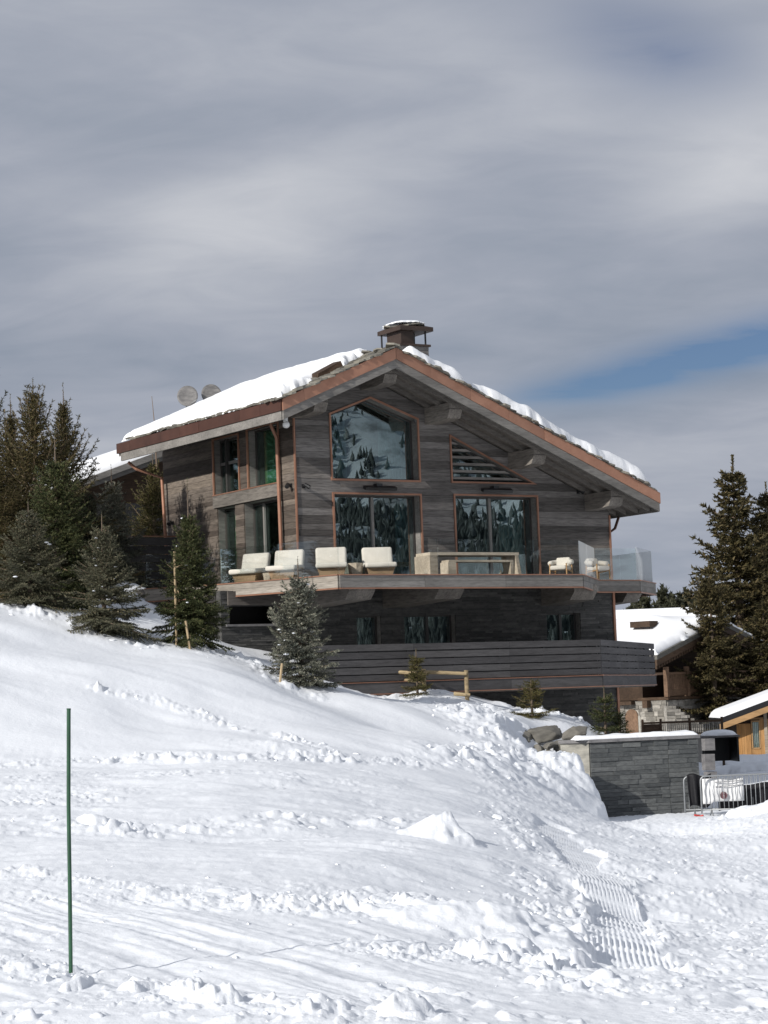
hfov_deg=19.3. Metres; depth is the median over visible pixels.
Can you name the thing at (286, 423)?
security camera
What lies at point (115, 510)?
blue spruce
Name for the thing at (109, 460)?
neighbour snow
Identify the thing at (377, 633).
window
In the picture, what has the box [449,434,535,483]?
window
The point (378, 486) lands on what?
patio heater
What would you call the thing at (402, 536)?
curtain
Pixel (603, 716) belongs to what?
young pine
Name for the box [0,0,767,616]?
sky
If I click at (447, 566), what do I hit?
bench
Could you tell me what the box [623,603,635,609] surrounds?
distant conifer
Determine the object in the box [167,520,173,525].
wall lamp
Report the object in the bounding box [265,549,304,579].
lounge chair
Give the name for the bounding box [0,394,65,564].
spruce tree
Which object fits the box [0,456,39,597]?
spruce tree
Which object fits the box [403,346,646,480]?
roof snow
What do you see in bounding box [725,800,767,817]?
snow bank
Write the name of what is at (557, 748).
boulder
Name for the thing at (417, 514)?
glass door
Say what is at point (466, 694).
log rail fence
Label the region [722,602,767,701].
spruce tree
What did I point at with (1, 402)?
spruce tree
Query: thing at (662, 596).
distant conifer
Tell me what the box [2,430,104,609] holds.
spruce tree
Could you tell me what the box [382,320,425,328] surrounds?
chimney snow
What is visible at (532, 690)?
young pine
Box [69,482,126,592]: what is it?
spruce tree
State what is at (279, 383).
roof snow
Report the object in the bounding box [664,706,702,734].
stone buttress
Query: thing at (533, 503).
glass door
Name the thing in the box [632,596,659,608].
distant conifer
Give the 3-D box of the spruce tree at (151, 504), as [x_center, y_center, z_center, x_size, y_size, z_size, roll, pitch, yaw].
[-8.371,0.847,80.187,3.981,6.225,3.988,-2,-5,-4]
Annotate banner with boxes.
[702,777,743,803]
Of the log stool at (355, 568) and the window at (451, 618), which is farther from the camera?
the window at (451, 618)
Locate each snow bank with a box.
[699,753,767,767]
[699,761,767,774]
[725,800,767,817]
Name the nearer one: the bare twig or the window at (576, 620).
the window at (576, 620)
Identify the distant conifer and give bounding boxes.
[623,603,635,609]
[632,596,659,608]
[651,583,675,608]
[661,593,683,607]
[675,586,692,606]
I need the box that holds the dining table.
[414,552,520,573]
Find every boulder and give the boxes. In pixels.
[522,730,531,742]
[527,725,561,743]
[533,744,544,751]
[543,741,557,749]
[553,740,560,751]
[562,726,587,739]
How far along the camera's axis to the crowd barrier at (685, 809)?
57.53 m
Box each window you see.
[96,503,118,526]
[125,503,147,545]
[211,433,240,496]
[245,421,280,489]
[329,396,420,481]
[356,616,380,643]
[403,615,455,642]
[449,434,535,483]
[546,613,579,639]
[751,720,760,748]
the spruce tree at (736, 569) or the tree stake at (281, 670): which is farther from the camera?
the spruce tree at (736, 569)
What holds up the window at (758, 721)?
in the cabin
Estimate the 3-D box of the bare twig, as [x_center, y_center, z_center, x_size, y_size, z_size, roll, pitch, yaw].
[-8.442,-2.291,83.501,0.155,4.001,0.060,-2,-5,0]
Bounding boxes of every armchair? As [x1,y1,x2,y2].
[548,557,573,573]
[584,558,610,579]
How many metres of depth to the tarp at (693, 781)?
57.50 m
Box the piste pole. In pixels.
[67,708,72,972]
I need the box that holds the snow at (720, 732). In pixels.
[700,729,736,735]
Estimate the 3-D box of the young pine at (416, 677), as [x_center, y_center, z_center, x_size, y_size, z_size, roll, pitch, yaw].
[0.879,4.713,62.485,1.001,1.927,0.972,-2,-5,0]
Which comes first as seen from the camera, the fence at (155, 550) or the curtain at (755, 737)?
the fence at (155, 550)
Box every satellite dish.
[177,386,197,407]
[201,384,220,399]
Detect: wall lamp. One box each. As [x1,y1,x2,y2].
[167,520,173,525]
[285,483,291,488]
[302,483,310,488]
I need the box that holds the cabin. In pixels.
[709,701,767,754]
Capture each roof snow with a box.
[121,348,363,441]
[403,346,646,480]
[616,607,699,618]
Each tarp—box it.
[687,773,710,807]
[718,782,767,810]
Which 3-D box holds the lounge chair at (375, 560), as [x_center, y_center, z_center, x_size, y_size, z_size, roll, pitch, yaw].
[-0.141,1.417,64.673,0.900,0.876,1.045,-1,-5,-8]
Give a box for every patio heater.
[363,483,396,490]
[481,486,512,492]
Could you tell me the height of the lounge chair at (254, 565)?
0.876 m
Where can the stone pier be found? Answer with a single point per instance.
(708, 761)
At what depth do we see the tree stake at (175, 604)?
59.78 m
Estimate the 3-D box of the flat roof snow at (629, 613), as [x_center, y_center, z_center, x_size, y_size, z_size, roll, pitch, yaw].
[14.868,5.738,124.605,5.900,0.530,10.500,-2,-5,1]
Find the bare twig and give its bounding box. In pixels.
[152,401,157,480]
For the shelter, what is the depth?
85.03 m
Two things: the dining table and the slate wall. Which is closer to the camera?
the slate wall
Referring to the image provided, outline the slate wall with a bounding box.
[558,735,700,816]
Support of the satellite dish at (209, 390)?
attached to the chalet at (493, 631)
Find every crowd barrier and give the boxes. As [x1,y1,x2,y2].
[683,773,765,813]
[700,773,767,815]
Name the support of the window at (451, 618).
in the chalet at (493, 631)
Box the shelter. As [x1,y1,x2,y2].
[696,735,739,762]
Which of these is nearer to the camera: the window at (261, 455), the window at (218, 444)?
the window at (261, 455)
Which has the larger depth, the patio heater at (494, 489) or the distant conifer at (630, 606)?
the distant conifer at (630, 606)
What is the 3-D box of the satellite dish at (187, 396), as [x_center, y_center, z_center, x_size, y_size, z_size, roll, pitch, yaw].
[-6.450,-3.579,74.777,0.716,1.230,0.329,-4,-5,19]
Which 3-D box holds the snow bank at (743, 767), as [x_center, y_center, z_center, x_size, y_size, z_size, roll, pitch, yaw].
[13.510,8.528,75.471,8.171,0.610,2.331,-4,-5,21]
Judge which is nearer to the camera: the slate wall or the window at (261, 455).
the slate wall
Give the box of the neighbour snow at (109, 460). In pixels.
[44,450,152,487]
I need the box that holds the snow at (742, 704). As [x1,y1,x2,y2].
[709,689,767,717]
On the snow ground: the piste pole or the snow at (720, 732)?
the piste pole
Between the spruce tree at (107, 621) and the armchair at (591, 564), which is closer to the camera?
the spruce tree at (107, 621)
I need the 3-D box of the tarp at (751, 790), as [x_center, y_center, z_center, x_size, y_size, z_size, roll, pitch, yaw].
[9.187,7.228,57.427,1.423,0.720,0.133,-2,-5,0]
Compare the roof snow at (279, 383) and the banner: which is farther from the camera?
the roof snow at (279, 383)
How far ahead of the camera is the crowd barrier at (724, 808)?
56.91 m
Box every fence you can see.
[115,536,177,587]
[396,669,469,700]
[641,716,724,764]
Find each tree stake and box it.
[173,551,180,644]
[185,621,190,648]
[279,663,282,681]
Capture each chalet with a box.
[116,322,660,733]
[619,621,767,733]
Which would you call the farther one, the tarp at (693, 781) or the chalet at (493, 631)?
the chalet at (493, 631)
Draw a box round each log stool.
[263,573,270,579]
[347,563,362,573]
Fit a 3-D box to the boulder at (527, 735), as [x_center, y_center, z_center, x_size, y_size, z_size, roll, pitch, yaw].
[3.660,6.071,59.941,0.525,0.656,0.592,-4,-5,21]
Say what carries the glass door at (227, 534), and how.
in the chalet at (493, 631)
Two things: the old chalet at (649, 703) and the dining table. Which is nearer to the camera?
the dining table
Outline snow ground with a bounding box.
[0,582,767,1023]
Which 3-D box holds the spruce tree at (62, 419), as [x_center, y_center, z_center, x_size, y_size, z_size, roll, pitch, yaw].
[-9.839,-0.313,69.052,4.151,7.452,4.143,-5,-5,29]
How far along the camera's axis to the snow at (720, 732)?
83.86 m
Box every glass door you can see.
[218,506,235,579]
[245,497,278,565]
[332,492,423,573]
[453,494,541,573]
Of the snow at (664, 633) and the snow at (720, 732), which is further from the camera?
the snow at (664, 633)
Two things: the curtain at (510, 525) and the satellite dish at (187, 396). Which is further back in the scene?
the satellite dish at (187, 396)
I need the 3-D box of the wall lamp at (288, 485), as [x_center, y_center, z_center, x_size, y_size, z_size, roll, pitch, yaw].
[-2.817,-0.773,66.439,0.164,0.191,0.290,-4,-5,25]
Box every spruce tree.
[0,379,110,595]
[0,389,45,497]
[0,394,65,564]
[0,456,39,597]
[0,498,76,614]
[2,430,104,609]
[21,385,144,581]
[65,512,161,642]
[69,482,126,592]
[123,454,166,579]
[146,478,234,652]
[670,555,755,731]
[680,454,767,696]
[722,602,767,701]
[734,481,767,680]
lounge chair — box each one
[229,553,270,581]
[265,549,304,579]
[315,547,347,575]
[361,547,396,573]
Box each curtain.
[331,418,346,477]
[377,421,407,478]
[394,498,411,573]
[497,500,523,573]
[752,722,759,747]
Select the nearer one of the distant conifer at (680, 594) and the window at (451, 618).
the window at (451, 618)
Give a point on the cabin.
(740, 722)
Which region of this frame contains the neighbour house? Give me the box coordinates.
[71,451,162,562]
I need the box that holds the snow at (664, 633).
[616,614,761,654]
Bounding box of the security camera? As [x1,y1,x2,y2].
[283,418,289,427]
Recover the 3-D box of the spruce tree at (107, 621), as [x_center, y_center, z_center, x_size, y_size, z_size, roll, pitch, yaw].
[-7.335,1.940,59.449,2.940,4.034,2.991,-5,-5,27]
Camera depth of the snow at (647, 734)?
58.65 m
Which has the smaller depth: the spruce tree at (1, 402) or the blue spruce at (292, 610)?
the blue spruce at (292, 610)
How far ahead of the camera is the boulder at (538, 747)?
59.43 m
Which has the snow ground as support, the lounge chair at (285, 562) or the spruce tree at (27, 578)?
the spruce tree at (27, 578)
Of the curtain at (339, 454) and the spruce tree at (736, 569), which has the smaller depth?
the curtain at (339, 454)
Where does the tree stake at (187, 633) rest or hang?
on the snow ground
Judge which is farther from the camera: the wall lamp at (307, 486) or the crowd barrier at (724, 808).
the wall lamp at (307, 486)
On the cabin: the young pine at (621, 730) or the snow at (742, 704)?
the snow at (742, 704)
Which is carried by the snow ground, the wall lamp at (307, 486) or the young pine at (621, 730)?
the young pine at (621, 730)
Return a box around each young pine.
[399,649,432,696]
[509,678,557,719]
[587,686,622,734]
[607,710,634,733]
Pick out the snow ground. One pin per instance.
(254, 842)
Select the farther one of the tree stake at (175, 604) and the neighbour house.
the neighbour house
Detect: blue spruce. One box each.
[94,467,163,587]
[261,559,342,687]
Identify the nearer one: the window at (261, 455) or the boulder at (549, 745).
the boulder at (549, 745)
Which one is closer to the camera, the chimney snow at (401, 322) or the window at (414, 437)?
the window at (414, 437)
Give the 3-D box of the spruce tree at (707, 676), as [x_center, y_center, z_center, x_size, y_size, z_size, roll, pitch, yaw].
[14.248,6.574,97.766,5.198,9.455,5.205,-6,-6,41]
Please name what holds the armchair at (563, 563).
on the chalet at (493, 631)
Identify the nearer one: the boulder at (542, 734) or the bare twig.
the boulder at (542, 734)
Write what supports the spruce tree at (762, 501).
on the snow ground
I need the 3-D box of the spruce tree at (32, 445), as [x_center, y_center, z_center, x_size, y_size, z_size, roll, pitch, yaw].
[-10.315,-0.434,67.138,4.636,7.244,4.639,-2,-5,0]
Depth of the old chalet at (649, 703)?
96.72 m
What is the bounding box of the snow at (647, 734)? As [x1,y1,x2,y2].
[571,730,697,739]
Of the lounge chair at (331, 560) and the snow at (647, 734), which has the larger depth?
the lounge chair at (331, 560)
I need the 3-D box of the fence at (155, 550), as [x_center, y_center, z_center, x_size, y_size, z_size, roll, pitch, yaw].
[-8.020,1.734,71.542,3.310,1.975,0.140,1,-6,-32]
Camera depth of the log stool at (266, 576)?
64.80 m
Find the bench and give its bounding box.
[440,560,513,573]
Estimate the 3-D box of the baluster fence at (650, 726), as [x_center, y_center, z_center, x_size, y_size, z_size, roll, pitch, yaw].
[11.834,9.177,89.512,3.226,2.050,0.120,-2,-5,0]
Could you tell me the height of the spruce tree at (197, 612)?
5.097 m
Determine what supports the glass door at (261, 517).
in the chalet at (493, 631)
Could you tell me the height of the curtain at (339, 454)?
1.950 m
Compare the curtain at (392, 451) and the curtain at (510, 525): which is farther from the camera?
the curtain at (510, 525)
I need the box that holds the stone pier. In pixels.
[701,738,716,778]
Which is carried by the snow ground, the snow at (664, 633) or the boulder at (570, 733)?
the boulder at (570, 733)
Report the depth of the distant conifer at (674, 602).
149.74 m
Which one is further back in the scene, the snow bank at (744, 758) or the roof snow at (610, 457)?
the snow bank at (744, 758)

